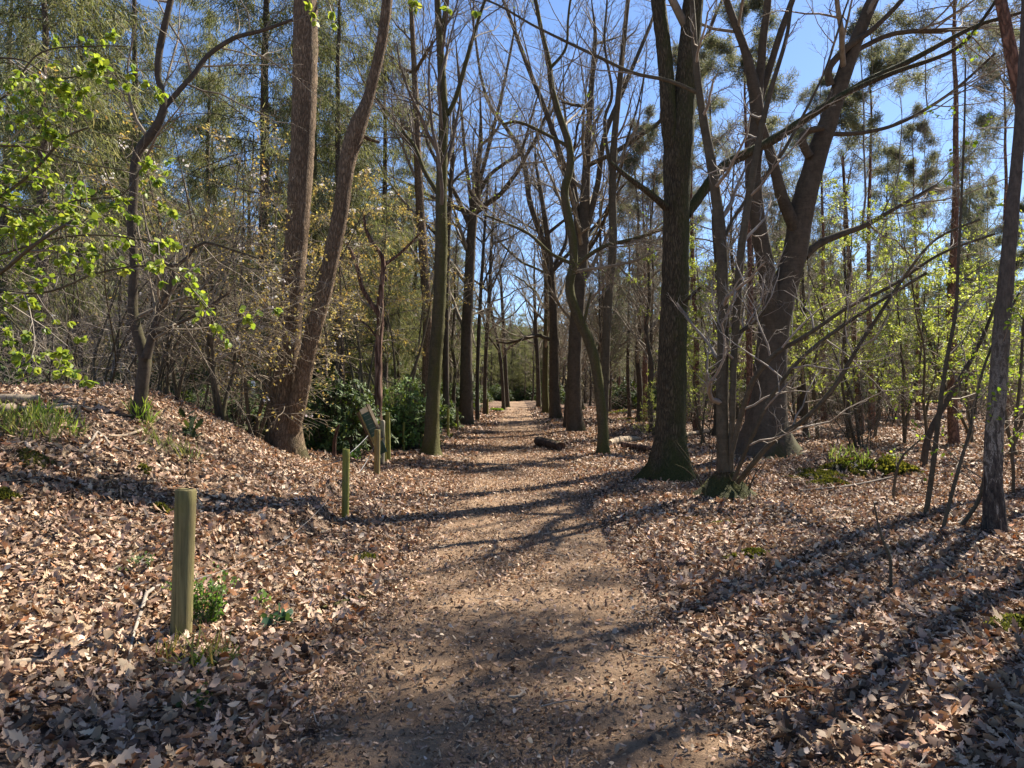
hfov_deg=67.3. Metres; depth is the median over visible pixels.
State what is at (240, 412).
bare shrub
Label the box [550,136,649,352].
bare tree
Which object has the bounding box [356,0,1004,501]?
coppiced tree
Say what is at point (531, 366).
bare tree
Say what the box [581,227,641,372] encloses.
bare tree
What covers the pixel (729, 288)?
bare tree
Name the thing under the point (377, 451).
fence post
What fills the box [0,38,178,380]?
spruce tree
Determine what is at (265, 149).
spruce tree
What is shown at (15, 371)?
rhododendron bush
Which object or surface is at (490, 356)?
spruce tree
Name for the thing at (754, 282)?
bare tree
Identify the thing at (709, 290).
pine tree
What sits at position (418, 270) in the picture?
spruce tree
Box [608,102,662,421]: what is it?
pine tree
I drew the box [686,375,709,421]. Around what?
bare shrub
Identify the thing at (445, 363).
avenue tree
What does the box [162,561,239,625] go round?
heath plant
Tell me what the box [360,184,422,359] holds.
spruce tree
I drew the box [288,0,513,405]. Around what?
avenue tree
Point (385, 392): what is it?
rhododendron bush
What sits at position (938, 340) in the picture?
young beech
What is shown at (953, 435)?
pine tree
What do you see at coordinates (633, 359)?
bare tree
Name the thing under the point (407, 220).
spruce tree
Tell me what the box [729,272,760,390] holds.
bare tree
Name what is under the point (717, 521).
moss cushion
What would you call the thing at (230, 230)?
spruce tree
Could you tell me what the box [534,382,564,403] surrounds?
evergreen bush
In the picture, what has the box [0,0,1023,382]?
sky
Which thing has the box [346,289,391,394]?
spruce tree
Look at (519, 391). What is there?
evergreen bush
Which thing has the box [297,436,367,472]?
fence wire
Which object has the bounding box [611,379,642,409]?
evergreen bush
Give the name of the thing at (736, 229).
bare tree
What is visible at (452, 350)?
bare tree
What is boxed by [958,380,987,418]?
bare shrub
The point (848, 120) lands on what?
pine tree
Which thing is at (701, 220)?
pine tree
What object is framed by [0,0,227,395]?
spruce tree
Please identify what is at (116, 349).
bare shrub
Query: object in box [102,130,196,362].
spruce tree
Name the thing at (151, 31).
spruce tree
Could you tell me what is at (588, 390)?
bare shrub
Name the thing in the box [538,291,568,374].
bare tree
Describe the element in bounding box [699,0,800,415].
pine tree
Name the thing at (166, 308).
spruce tree
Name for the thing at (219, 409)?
serviceberry shrub
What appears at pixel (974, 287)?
pine tree
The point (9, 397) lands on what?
fallen log
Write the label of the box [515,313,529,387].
spruce tree
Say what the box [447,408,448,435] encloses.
fence post
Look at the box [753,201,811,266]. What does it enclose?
pine tree
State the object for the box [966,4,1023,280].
pine tree
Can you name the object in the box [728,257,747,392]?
pine tree
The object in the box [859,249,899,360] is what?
pine tree
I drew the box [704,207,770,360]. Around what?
bare tree
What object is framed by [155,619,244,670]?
grass tuft
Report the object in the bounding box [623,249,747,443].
young beech
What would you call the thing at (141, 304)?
spruce tree
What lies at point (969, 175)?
spruce tree
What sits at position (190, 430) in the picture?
oak seedling
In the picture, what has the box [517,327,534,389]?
spruce tree
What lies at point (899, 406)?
bare shrub
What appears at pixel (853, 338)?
sapling
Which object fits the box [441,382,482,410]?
evergreen bush
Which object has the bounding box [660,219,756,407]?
young beech
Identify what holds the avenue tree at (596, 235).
on the ground
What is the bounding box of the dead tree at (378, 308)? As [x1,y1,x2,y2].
[330,211,427,426]
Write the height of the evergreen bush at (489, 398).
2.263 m
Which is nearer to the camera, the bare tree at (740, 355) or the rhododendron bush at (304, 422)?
the rhododendron bush at (304, 422)
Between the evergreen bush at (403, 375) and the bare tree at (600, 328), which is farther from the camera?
the bare tree at (600, 328)
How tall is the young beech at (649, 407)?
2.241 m
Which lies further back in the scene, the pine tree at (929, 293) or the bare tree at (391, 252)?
the pine tree at (929, 293)
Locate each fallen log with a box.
[0,394,38,402]
[534,436,564,450]
[609,436,638,444]
[620,441,651,451]
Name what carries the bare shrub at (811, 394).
on the ground
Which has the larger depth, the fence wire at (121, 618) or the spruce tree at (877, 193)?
the spruce tree at (877, 193)
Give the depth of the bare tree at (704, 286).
61.79 m
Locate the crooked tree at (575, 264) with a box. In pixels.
[437,0,706,454]
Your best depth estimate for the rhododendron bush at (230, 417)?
20.58 m
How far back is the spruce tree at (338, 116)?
28.18 m
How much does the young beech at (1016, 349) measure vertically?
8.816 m
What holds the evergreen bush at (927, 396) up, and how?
on the ground
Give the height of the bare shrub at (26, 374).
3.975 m
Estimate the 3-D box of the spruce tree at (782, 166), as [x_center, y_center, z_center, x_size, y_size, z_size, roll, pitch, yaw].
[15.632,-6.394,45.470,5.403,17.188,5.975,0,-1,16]
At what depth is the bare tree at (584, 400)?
92.43 m
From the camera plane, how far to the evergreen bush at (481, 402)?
74.74 m
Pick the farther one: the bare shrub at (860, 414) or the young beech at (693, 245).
the young beech at (693, 245)
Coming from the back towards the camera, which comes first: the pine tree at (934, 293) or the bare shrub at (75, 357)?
the pine tree at (934, 293)
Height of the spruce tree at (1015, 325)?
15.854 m
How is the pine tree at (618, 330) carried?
on the ground
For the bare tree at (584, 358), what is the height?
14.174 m
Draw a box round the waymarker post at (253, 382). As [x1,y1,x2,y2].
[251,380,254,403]
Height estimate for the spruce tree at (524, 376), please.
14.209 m
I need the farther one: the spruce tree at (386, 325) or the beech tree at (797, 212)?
the spruce tree at (386, 325)
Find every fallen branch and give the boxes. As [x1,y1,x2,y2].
[0,657,58,667]
[77,431,138,453]
[108,427,146,436]
[127,583,161,709]
[320,594,370,609]
[508,688,526,697]
[800,476,892,490]
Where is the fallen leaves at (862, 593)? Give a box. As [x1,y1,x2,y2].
[0,379,1023,767]
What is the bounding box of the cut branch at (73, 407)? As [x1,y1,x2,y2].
[18,405,91,410]
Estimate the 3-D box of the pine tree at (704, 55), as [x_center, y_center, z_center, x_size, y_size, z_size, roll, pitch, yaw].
[7.757,-6.529,32.796,4.655,17.554,4.625,0,-1,0]
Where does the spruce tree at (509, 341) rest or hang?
on the ground
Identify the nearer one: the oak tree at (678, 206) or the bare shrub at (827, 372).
the oak tree at (678, 206)
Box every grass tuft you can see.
[0,397,65,444]
[23,394,89,436]
[123,395,161,425]
[136,422,208,462]
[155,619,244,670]
[829,443,873,467]
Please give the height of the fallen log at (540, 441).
0.348 m
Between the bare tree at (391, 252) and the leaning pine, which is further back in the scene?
the bare tree at (391, 252)
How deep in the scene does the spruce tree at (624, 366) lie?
103.36 m
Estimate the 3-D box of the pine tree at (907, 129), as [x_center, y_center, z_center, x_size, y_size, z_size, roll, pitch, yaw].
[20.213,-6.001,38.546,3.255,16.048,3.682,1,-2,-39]
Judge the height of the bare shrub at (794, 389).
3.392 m
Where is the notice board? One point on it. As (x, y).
(368, 420)
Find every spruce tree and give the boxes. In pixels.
[0,0,86,372]
[0,0,198,383]
[0,0,206,384]
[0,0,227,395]
[0,22,88,341]
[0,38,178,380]
[0,54,110,362]
[7,255,30,378]
[8,209,31,352]
[46,176,133,382]
[54,37,171,376]
[67,244,120,381]
[97,151,183,383]
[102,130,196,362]
[123,60,279,353]
[139,0,277,379]
[139,0,393,390]
[140,232,192,389]
[161,153,218,348]
[174,266,201,374]
[179,230,224,382]
[181,169,229,358]
[187,207,255,384]
[244,0,382,372]
[244,0,446,408]
[244,228,284,402]
[270,107,333,342]
[278,80,388,302]
[301,243,332,374]
[303,92,375,373]
[305,0,460,399]
[323,277,354,392]
[325,130,380,328]
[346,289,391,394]
[354,236,408,391]
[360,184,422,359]
[373,240,421,398]
[376,195,422,365]
[387,115,476,403]
[400,218,428,368]
[421,253,483,389]
[449,230,490,397]
[480,306,502,386]
[481,334,496,384]
[488,323,508,386]
[494,337,516,397]
[499,313,519,392]
[507,324,523,390]
[508,330,523,390]
[509,330,535,400]
[510,327,529,388]
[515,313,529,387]
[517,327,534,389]
[524,327,535,386]
[527,319,548,388]
[534,340,548,384]
[567,285,594,396]
[582,175,660,417]
[590,256,635,411]
[611,281,633,399]
[612,325,633,379]
[642,224,707,406]
[687,264,711,410]
[730,143,819,399]
[772,217,818,410]
[788,204,849,398]
[799,198,881,413]
[839,132,935,414]
[875,279,911,374]
[876,293,913,373]
[922,137,1023,413]
[932,182,1019,412]
[978,269,1023,380]
[1014,301,1023,385]
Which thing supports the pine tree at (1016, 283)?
on the ground
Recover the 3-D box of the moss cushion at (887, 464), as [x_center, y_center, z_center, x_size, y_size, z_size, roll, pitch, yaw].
[7.202,1.576,14.579,0.914,0.481,0.772,1,-1,-26]
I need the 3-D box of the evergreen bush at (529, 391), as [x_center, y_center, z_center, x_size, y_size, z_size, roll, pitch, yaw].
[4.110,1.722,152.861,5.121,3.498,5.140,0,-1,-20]
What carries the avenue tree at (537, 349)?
on the ground
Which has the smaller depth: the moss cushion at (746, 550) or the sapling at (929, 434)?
the moss cushion at (746, 550)
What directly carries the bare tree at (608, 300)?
on the ground
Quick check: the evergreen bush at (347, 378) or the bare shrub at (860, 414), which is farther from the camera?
the evergreen bush at (347, 378)
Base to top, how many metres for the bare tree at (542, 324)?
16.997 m
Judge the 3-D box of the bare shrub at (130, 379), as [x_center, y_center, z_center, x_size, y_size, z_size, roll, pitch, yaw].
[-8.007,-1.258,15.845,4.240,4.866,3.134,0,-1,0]
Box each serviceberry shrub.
[35,65,285,398]
[124,119,318,420]
[169,119,410,437]
[193,233,367,442]
[233,165,405,396]
[283,175,432,401]
[301,191,483,406]
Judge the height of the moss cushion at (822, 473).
0.236 m
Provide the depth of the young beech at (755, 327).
39.93 m
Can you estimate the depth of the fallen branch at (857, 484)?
13.24 m
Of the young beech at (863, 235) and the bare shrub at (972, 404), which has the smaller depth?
the young beech at (863, 235)
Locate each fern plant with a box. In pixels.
[175,681,212,711]
[189,644,239,672]
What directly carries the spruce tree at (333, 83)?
on the ground
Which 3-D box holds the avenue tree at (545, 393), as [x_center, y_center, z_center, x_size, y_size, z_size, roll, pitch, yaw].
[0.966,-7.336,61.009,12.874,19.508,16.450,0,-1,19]
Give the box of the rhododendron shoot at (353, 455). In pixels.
[350,448,360,458]
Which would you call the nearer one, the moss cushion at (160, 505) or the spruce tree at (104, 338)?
the moss cushion at (160, 505)
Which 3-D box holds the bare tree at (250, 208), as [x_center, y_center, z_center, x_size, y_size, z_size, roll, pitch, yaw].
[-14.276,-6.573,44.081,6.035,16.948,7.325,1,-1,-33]
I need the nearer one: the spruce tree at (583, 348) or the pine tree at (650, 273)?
the pine tree at (650, 273)
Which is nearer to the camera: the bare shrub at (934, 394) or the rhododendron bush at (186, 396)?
the rhododendron bush at (186, 396)
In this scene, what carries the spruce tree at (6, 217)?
on the ground
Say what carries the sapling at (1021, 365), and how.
on the ground
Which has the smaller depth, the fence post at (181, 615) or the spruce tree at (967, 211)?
the fence post at (181, 615)
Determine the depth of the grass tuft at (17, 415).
8.40 m
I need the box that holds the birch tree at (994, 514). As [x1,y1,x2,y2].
[980,0,1023,534]
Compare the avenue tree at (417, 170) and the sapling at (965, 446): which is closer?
the sapling at (965, 446)
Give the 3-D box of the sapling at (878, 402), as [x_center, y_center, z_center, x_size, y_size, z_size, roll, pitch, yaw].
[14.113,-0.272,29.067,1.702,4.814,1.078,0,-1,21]
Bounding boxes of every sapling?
[832,148,869,433]
[870,313,907,436]
[889,434,924,499]
[894,355,1023,527]
[920,285,996,466]
[923,30,1023,513]
[941,269,1023,528]
[968,283,1023,495]
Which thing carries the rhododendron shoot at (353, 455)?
on the ground
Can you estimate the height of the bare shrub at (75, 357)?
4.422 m
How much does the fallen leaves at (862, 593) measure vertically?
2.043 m
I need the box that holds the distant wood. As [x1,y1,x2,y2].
[14,249,1023,401]
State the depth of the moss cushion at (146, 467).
8.65 m
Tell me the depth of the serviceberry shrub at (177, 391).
15.06 m
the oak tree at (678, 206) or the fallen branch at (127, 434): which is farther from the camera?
the oak tree at (678, 206)
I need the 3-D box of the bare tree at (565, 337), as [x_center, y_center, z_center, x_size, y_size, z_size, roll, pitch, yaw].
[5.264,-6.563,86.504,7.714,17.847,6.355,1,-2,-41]
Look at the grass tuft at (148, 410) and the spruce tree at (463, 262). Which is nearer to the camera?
the grass tuft at (148, 410)
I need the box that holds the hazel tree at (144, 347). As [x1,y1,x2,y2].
[52,0,347,453]
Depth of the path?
4.66 m
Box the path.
[297,401,741,767]
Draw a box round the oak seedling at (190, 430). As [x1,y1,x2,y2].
[178,408,204,438]
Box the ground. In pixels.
[0,389,1023,767]
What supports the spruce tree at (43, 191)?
on the ground
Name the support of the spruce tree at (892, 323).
on the ground
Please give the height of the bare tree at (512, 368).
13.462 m
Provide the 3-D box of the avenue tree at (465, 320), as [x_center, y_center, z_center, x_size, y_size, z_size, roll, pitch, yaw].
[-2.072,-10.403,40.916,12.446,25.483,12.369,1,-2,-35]
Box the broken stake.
[332,424,339,455]
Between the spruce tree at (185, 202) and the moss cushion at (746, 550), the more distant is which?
the spruce tree at (185, 202)
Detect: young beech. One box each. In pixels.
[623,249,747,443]
[627,380,656,440]
[645,306,731,407]
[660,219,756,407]
[730,247,828,422]
[737,277,828,378]
[753,204,885,439]
[756,178,906,448]
[791,268,872,415]
[847,173,1010,450]
[847,246,944,420]
[858,217,981,443]
[865,191,1018,441]
[873,257,993,396]
[923,210,1023,455]
[1008,321,1023,390]
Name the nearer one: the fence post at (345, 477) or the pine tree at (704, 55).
the fence post at (345, 477)
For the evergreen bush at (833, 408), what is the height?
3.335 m
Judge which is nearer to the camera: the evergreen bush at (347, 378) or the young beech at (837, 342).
the evergreen bush at (347, 378)
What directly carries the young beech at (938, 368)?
on the ground
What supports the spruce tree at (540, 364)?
on the ground
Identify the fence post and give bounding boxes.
[170,488,196,639]
[342,449,349,517]
[374,429,379,474]
[380,420,384,461]
[385,412,390,460]
[402,422,404,451]
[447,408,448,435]
[456,407,458,430]
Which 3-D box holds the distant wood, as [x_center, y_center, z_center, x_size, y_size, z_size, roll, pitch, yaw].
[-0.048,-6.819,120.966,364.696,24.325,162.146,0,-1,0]
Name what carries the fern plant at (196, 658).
on the ground
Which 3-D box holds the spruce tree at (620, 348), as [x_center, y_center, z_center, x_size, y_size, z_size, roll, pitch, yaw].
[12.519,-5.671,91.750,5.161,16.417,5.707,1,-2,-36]
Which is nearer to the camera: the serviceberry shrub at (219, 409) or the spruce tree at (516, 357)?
the serviceberry shrub at (219, 409)
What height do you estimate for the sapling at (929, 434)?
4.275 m
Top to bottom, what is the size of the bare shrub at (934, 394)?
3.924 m
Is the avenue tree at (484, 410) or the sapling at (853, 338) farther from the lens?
the avenue tree at (484, 410)
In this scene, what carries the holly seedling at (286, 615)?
on the ground
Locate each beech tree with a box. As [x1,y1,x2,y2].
[0,0,481,387]
[595,0,1023,458]
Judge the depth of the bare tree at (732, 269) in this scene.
41.69 m
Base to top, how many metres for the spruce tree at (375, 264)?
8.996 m
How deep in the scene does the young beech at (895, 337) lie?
36.80 m
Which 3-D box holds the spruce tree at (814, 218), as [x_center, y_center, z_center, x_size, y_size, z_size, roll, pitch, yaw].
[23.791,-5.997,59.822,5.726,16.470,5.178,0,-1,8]
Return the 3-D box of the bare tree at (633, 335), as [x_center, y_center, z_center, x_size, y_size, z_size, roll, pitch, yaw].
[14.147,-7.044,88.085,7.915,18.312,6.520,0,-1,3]
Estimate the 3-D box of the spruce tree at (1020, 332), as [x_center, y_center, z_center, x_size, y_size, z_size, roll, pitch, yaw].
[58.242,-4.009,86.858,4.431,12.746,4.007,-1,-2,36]
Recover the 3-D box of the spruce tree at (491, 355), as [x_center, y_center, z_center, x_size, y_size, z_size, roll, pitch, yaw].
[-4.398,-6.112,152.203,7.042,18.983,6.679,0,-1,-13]
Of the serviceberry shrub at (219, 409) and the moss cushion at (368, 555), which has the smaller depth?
the moss cushion at (368, 555)
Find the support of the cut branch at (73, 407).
on the ground
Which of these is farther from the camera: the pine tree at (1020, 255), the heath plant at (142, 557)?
the pine tree at (1020, 255)
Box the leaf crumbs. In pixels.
[9,428,1023,767]
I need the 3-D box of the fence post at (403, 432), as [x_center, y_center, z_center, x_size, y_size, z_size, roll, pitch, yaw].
[-3.168,1.651,22.469,0.070,1.075,0.070,-1,-1,23]
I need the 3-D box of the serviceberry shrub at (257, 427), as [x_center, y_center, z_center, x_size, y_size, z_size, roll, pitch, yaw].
[-4.691,-2.177,16.323,5.090,6.964,3.635,0,-1,0]
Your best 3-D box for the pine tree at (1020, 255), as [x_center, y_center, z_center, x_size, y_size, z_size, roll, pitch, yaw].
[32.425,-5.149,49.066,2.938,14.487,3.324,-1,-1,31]
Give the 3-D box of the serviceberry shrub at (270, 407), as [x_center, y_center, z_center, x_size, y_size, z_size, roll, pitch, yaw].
[-4.333,-0.744,14.424,2.948,4.110,3.038,-1,-2,38]
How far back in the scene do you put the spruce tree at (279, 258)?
25.05 m
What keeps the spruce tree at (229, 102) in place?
on the ground
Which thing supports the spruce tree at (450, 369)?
on the ground
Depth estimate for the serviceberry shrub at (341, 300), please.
19.59 m
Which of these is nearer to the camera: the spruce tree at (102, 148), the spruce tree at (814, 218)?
the spruce tree at (102, 148)
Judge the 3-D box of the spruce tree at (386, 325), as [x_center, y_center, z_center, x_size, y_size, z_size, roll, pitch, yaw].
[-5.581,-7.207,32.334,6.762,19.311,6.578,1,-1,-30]
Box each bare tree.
[176,111,290,367]
[210,131,283,355]
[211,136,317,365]
[306,83,417,375]
[343,179,408,339]
[412,186,494,392]
[417,220,491,410]
[499,345,517,391]
[514,310,543,400]
[522,271,567,374]
[523,250,569,366]
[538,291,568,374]
[539,227,597,371]
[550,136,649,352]
[555,219,622,409]
[556,250,596,408]
[559,324,567,392]
[560,0,650,438]
[560,248,642,374]
[562,297,597,402]
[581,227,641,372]
[582,335,597,405]
[588,139,696,433]
[592,140,707,421]
[614,187,704,421]
[614,246,658,363]
[614,282,654,400]
[620,170,729,353]
[629,154,740,348]
[641,298,658,391]
[655,74,814,435]
[657,241,712,409]
[689,153,806,373]
[690,120,784,419]
[702,239,744,410]
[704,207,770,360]
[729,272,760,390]
[753,198,826,364]
[754,165,870,437]
[756,223,840,417]
[768,223,839,415]
[776,152,910,437]
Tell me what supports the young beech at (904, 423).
on the ground
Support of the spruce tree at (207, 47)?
on the ground
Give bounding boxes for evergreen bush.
[0,313,83,383]
[149,346,206,393]
[187,347,313,412]
[309,334,393,404]
[353,357,442,405]
[405,366,450,401]
[407,378,454,418]
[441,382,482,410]
[456,382,482,403]
[480,385,493,401]
[487,384,514,400]
[512,385,529,400]
[520,385,541,400]
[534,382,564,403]
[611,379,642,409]
[633,387,656,410]
[729,381,745,407]
[809,366,887,414]
[913,378,944,403]
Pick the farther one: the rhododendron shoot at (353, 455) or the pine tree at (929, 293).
the pine tree at (929, 293)
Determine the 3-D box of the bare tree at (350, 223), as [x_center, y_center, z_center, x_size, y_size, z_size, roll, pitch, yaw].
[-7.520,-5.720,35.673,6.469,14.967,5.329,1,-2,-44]
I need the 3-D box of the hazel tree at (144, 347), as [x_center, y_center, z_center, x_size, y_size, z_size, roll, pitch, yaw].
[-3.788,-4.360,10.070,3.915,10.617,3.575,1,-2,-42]
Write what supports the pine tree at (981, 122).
on the ground
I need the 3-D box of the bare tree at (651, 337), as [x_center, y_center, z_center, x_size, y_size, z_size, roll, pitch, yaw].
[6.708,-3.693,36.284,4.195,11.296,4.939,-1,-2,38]
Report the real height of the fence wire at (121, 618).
0.458 m
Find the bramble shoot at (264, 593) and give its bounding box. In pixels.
[248,589,275,609]
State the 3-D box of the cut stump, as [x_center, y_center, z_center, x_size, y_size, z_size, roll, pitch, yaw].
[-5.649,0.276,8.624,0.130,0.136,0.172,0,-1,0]
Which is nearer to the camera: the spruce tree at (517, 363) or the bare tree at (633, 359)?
the bare tree at (633, 359)
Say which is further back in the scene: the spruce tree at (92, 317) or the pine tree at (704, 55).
the pine tree at (704, 55)
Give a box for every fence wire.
[70,583,170,649]
[194,481,341,579]
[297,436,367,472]
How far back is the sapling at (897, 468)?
11.17 m
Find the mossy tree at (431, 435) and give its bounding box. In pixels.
[347,0,538,456]
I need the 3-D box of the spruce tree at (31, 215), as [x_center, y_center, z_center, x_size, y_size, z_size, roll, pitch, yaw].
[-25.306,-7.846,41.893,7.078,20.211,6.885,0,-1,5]
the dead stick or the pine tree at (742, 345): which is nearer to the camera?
the dead stick
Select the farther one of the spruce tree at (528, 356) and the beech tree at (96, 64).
the spruce tree at (528, 356)
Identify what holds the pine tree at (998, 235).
on the ground
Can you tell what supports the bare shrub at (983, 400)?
on the ground
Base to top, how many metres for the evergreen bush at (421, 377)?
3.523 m
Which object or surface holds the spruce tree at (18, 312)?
on the ground
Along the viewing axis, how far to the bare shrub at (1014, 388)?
56.63 m
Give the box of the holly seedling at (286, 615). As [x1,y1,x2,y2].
[253,602,292,626]
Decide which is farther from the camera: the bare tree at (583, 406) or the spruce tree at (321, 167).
the bare tree at (583, 406)
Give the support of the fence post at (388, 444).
on the ground
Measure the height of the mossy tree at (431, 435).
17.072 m
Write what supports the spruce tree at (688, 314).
on the ground
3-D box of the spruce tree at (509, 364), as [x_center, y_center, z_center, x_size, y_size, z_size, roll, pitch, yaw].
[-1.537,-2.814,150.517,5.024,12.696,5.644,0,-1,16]
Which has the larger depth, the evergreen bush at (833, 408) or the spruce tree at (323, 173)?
the evergreen bush at (833, 408)
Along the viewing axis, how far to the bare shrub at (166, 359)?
13.36 m
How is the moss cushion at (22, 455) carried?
on the ground
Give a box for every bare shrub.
[0,150,254,383]
[0,205,226,392]
[0,247,111,384]
[0,249,74,383]
[23,226,176,384]
[48,203,242,387]
[123,192,277,394]
[134,265,305,435]
[162,350,218,400]
[170,270,268,429]
[581,376,594,401]
[585,374,613,404]
[657,335,754,434]
[686,359,712,419]
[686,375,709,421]
[688,359,744,416]
[729,375,744,403]
[787,376,816,405]
[805,375,827,404]
[807,363,887,447]
[809,358,855,420]
[848,345,927,415]
[850,332,926,425]
[920,359,946,405]
[958,378,1023,420]
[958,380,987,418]
[971,353,1023,428]
[987,367,1023,405]
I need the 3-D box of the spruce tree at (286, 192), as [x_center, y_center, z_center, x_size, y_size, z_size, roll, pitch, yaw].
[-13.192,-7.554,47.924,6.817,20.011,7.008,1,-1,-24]
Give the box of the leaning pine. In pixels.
[957,0,1018,105]
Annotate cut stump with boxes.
[0,403,17,413]
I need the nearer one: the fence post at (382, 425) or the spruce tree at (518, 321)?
the fence post at (382, 425)
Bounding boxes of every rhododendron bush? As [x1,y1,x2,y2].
[0,357,71,384]
[171,381,213,405]
[181,381,266,436]
[238,378,310,435]
[302,370,385,454]
[302,378,330,426]
[344,385,398,446]
[373,377,452,449]
[385,374,457,431]
[439,404,464,428]
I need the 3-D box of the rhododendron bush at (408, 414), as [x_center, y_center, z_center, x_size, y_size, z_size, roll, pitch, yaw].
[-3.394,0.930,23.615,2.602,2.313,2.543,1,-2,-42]
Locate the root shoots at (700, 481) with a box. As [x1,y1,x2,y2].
[673,439,767,487]
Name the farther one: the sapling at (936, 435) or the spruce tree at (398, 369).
the spruce tree at (398, 369)
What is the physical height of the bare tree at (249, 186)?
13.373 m
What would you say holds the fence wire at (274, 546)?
attached to the fence post at (181, 615)
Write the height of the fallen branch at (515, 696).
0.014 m
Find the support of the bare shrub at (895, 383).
on the ground
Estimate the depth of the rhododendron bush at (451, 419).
35.67 m
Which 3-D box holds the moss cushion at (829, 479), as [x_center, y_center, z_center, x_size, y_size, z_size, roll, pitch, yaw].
[5.582,1.741,13.604,0.852,0.168,0.471,0,-1,-10]
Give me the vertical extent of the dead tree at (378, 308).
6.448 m
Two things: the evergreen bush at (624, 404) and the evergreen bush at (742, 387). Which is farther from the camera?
the evergreen bush at (624, 404)
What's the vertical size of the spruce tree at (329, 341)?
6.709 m
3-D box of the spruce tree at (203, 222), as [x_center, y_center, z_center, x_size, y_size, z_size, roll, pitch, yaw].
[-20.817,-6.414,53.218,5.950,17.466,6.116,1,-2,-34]
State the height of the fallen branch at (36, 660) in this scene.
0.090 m
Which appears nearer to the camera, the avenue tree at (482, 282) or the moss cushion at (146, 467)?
the moss cushion at (146, 467)
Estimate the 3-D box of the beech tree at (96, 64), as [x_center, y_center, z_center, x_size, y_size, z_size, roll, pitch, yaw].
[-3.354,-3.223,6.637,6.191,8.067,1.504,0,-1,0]
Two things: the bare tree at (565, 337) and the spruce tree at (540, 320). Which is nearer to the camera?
the bare tree at (565, 337)
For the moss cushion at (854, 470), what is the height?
0.386 m
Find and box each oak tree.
[265,0,392,459]
[609,0,1020,483]
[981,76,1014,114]
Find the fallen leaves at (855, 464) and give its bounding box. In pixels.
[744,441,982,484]
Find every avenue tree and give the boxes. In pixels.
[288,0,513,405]
[347,3,563,411]
[358,0,588,424]
[390,129,607,414]
[399,130,549,420]
[411,200,568,409]
[413,224,593,406]
[432,1,659,418]
[433,165,598,412]
[477,200,568,406]
[478,0,736,431]
[500,5,674,428]
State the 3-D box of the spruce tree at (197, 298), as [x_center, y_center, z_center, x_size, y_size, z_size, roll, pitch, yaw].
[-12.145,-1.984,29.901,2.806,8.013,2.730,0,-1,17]
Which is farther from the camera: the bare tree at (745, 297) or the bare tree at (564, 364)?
the bare tree at (564, 364)
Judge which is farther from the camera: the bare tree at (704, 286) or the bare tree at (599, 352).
the bare tree at (704, 286)
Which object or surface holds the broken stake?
on the ground
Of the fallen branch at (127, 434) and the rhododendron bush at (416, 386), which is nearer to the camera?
the fallen branch at (127, 434)
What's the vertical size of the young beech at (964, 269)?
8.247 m
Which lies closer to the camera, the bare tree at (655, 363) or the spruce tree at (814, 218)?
the spruce tree at (814, 218)
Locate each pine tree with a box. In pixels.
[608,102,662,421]
[613,252,630,387]
[618,251,657,386]
[624,237,661,366]
[642,34,742,430]
[648,152,725,397]
[696,264,714,375]
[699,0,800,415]
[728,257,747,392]
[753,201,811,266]
[779,70,879,420]
[833,2,933,429]
[838,251,862,338]
[857,0,1020,443]
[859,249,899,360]
[866,175,938,410]
[872,100,951,420]
[902,262,936,386]
[912,280,945,388]
[926,17,1022,424]
[944,206,993,374]
[958,260,993,308]
[959,172,1022,369]
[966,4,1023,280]
[991,244,1023,388]
[996,194,1023,356]
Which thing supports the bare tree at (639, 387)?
on the ground
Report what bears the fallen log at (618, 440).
on the ground
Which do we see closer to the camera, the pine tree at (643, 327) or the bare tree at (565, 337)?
the pine tree at (643, 327)
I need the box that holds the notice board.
[357,404,386,465]
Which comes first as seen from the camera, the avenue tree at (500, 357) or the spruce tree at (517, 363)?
the avenue tree at (500, 357)
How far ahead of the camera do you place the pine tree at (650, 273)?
80.05 m
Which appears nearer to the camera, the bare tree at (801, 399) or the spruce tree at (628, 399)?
the bare tree at (801, 399)
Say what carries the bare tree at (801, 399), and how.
on the ground
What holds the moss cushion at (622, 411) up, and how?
on the ground
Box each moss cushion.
[0,486,22,503]
[15,447,56,469]
[135,462,151,475]
[150,501,173,514]
[351,552,380,560]
[610,409,632,412]
[706,519,739,525]
[721,547,770,559]
[783,467,852,480]
[804,477,849,485]
[817,455,868,476]
[864,453,924,475]
[980,612,1023,633]
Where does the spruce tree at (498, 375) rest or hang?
on the ground
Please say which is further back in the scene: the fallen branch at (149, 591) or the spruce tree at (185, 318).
the spruce tree at (185, 318)
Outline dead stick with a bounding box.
[873,502,892,588]
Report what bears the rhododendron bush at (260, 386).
on the ground
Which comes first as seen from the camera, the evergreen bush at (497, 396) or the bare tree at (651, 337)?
the bare tree at (651, 337)
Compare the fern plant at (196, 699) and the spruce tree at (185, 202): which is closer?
the fern plant at (196, 699)
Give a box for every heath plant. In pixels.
[117,551,154,572]
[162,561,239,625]
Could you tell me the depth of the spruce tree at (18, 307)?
59.16 m
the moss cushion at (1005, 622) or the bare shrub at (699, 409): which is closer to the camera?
the moss cushion at (1005, 622)
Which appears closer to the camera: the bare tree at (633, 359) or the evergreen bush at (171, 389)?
the evergreen bush at (171, 389)
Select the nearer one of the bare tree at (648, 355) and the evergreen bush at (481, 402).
the bare tree at (648, 355)

